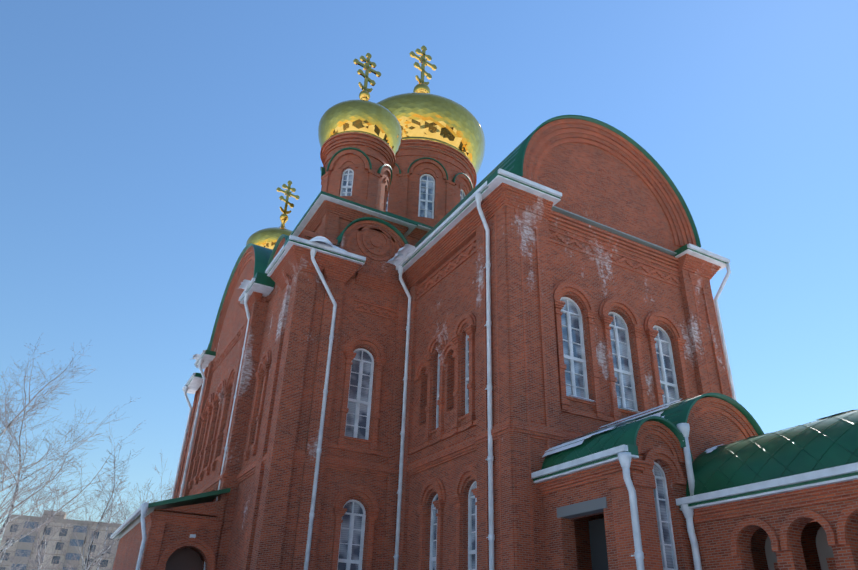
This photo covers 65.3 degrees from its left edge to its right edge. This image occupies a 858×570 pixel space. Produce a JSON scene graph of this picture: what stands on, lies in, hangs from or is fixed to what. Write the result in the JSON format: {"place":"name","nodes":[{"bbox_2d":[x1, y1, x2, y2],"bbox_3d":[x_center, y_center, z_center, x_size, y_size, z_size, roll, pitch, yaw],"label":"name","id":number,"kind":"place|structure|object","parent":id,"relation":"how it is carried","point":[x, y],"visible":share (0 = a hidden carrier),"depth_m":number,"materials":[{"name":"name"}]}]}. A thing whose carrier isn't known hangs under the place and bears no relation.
{"place":"outdoors","nodes":[
{"label":"outdoors","id":0,"kind":"place"},
{"bbox_2d":[0,510,121,569],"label":"apartment block","id":1,"kind":"structure","parent":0,"point":[57,553],"depth_m":149.14,"materials":[{"name":"beige concrete"}]},
{"bbox_2d":[0,0,857,541],"label":"sky","id":2,"kind":"structure","parent":0,"point":[144,144],"materials":[{"name":"blue"}]},
{"label":"snowy ground","id":3,"kind":"object","parent":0,"visible":0},
{"bbox_2d":[0,395,24,477],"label":"tree","id":4,"kind":"object","parent":3,"relation":"on","point":[8,465],"visible":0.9,"depth_m":47.21,"materials":[{"name":"white plant"}]},
{"bbox_2d":[0,484,49,569],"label":"tree","id":5,"kind":"object","parent":3,"relation":"on","point":[16,537],"visible":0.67,"depth_m":103.12,"materials":[{"name":"white plant"}]},
{"bbox_2d":[0,457,57,548],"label":"tree","id":6,"kind":"object","parent":3,"relation":"on","point":[18,518],"visible":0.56,"depth_m":83.19,"materials":[{"name":"white plant"}]},
{"bbox_2d":[0,473,83,569],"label":"tree","id":7,"kind":"object","parent":3,"relation":"on","point":[30,566],"visible":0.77,"depth_m":63.66,"materials":[{"name":"white plant"}]},
{"bbox_2d":[13,462,101,569],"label":"tree","id":8,"kind":"object","parent":3,"relation":"on","point":[41,548],"visible":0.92,"depth_m":51.85,"materials":[{"name":"white plant"}]},
{"bbox_2d":[0,337,138,542],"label":"tree","id":9,"kind":"object","parent":3,"relation":"on","point":[7,425],"visible":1,"depth_m":50.53,"materials":[{"name":"white plant"}]},
{"bbox_2d":[0,342,145,552],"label":"tree","id":10,"kind":"object","parent":3,"relation":"on","point":[7,518],"visible":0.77,"depth_m":59.04,"materials":[{"name":"white plant"}]},
{"bbox_2d":[45,459,146,569],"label":"tree","id":11,"kind":"object","parent":3,"relation":"on","point":[106,529],"visible":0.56,"depth_m":80.79,"materials":[{"name":"white plant"}]},
{"bbox_2d":[88,474,130,569],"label":"tree","id":12,"kind":"object","parent":3,"relation":"on","point":[116,516],"visible":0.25,"depth_m":67.82,"materials":[{"name":"white plant"}]},
{"bbox_2d":[47,442,171,569],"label":"tree","id":13,"kind":"object","parent":3,"relation":"on","point":[89,549],"visible":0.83,"depth_m":38.95,"materials":[{"name":"white plant"}]},
{"bbox_2d":[131,453,172,511],"bbox_3d":[-23.563,23.853,60.280,8.648,17.633,10.167,16,-32,-24],"label":"tree","id":14,"kind":"object","parent":3,"relation":"on","point":[159,488],"visible":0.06,"depth_m":61.94,"materials":[{"name":"white plant"}]},
{"bbox_2d":[110,45,857,569],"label":"church","id":15,"kind":"structure","parent":3,"relation":"on","point":[422,353],"depth_m":24.08,"materials":[{"name":"brick"}]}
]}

